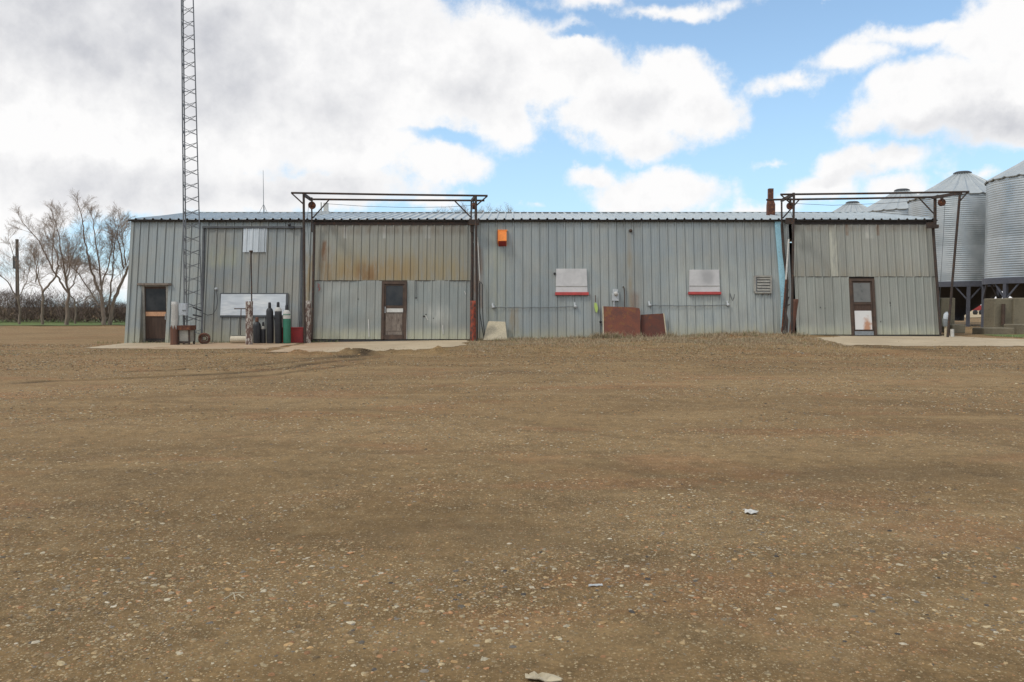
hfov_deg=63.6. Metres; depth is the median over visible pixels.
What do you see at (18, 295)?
bare tree
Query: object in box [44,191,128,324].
bare tree
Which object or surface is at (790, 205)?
door gantry
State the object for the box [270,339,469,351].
pavement apron
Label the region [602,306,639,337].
rusty plate
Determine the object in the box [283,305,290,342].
gas cylinder
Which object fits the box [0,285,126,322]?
shrub hedge
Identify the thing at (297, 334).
red box
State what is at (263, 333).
gas cylinder
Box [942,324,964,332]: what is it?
concrete block
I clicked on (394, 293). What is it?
walk door
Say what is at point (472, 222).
door gantry
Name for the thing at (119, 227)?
bare tree
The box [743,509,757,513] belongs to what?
paper scrap
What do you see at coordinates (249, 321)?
guard post
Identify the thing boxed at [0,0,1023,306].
sky
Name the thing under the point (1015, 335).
grass patch
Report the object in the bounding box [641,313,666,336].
rusty plate
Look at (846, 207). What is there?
grain bin
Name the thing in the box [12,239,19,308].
utility pole
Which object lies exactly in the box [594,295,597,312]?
hanging scraper
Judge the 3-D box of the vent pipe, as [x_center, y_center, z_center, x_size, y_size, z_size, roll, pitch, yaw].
[-8.701,-1.456,27.613,0.120,3.144,0.120,0,2,0]
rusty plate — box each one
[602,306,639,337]
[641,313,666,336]
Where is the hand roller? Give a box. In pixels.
[230,308,245,342]
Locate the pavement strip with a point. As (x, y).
(216, 345)
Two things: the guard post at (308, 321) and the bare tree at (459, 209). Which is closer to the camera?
the guard post at (308, 321)
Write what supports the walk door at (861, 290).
in the metal workshop
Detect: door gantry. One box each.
[291,192,487,342]
[766,191,969,336]
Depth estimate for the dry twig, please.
3.53 m
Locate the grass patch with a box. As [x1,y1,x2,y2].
[989,334,1023,337]
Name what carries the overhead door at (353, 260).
in the metal workshop
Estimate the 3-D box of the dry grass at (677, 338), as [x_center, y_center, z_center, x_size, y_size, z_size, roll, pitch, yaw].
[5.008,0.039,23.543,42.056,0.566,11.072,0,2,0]
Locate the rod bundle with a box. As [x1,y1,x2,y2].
[782,281,789,333]
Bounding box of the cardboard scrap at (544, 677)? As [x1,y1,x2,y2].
[525,671,562,681]
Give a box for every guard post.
[170,302,177,344]
[245,301,252,343]
[306,301,310,342]
[470,301,475,340]
[789,299,797,333]
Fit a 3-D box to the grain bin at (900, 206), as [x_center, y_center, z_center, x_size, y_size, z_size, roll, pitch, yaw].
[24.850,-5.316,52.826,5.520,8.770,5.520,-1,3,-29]
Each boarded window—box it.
[555,269,588,294]
[688,270,720,294]
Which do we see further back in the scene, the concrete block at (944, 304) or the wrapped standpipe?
the concrete block at (944, 304)
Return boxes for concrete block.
[940,298,954,324]
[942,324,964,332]
[972,327,1014,333]
[983,298,1011,326]
[1004,324,1023,333]
[1012,298,1023,323]
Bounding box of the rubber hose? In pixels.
[479,282,484,336]
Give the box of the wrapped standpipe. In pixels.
[942,312,953,336]
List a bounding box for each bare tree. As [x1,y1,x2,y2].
[0,224,49,323]
[7,200,89,324]
[13,203,74,324]
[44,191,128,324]
[58,234,116,323]
[80,202,135,324]
[432,202,482,211]
[478,203,524,211]
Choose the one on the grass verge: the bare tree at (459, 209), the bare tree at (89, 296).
the bare tree at (89, 296)
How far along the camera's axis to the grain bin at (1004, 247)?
38.18 m
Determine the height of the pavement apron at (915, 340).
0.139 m
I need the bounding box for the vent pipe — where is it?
[249,250,252,300]
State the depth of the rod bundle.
28.70 m
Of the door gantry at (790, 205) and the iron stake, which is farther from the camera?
the iron stake
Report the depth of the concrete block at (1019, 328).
31.19 m
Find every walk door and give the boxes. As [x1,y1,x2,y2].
[137,283,171,341]
[381,281,406,339]
[849,278,876,335]
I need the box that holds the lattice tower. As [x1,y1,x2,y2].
[179,0,202,338]
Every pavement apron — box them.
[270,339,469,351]
[816,335,1023,345]
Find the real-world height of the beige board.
0.642 m
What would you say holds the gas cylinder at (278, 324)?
on the pavement strip
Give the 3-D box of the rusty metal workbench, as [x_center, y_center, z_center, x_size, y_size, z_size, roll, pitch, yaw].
[-10.883,-0.192,27.610,0.468,0.659,0.510,0,2,0]
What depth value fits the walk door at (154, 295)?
29.33 m
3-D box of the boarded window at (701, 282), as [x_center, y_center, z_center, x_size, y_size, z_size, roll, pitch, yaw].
[6.798,-2.080,29.211,1.152,0.891,0.253,0,2,0]
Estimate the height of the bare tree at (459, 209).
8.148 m
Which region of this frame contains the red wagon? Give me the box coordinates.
[973,305,980,314]
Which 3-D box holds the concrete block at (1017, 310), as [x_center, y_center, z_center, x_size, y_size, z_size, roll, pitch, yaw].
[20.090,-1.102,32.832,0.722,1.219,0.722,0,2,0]
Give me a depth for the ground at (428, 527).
5.14 m
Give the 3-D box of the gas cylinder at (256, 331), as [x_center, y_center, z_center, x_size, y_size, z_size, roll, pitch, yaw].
[-8.717,-0.375,28.258,0.263,0.891,0.263,0,2,0]
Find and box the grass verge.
[0,319,124,325]
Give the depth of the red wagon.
108.77 m
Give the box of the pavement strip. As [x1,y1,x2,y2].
[91,342,294,348]
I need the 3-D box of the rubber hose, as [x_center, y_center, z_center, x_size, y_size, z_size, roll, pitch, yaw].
[-1.065,-1.084,28.948,0.168,1.959,0.510,-1,2,-13]
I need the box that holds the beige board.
[483,321,506,339]
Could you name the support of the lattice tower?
on the ground at (428, 527)
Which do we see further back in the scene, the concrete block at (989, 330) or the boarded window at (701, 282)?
the concrete block at (989, 330)
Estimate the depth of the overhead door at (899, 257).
29.29 m
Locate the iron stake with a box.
[1001,304,1005,324]
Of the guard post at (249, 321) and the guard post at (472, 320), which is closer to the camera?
the guard post at (249, 321)
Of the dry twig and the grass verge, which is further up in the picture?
the grass verge
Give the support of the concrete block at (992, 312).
on the ground at (428, 527)
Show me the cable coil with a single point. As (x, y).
(200, 338)
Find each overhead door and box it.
[311,222,470,341]
[791,221,939,335]
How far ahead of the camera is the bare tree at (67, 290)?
56.03 m
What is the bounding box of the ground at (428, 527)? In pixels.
[0,307,1023,681]
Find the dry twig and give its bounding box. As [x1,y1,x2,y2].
[224,592,244,599]
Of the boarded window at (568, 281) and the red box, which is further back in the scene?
the boarded window at (568, 281)
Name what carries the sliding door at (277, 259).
in the metal workshop
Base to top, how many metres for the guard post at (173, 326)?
1.486 m
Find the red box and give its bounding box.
[282,327,303,342]
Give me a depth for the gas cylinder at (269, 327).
28.16 m
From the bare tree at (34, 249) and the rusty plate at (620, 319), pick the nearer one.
the rusty plate at (620, 319)
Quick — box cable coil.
[198,333,209,343]
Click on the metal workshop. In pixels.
(393, 276)
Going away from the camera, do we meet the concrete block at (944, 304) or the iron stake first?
the concrete block at (944, 304)
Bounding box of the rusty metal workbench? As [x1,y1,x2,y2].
[177,325,195,344]
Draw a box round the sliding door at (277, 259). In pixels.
[201,223,302,341]
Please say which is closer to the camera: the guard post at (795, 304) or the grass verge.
the guard post at (795, 304)
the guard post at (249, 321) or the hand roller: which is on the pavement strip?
the hand roller
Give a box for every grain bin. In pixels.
[832,201,866,211]
[859,188,917,214]
[907,171,996,326]
[981,160,1023,326]
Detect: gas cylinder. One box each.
[253,317,260,342]
[261,322,265,342]
[266,302,273,342]
[275,302,281,342]
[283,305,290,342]
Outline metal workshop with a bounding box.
[124,180,940,342]
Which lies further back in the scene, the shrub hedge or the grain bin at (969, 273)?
the shrub hedge
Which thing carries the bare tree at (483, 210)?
on the ground at (428, 527)
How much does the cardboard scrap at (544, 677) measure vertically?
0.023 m
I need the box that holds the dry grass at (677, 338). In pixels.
[0,329,1023,364]

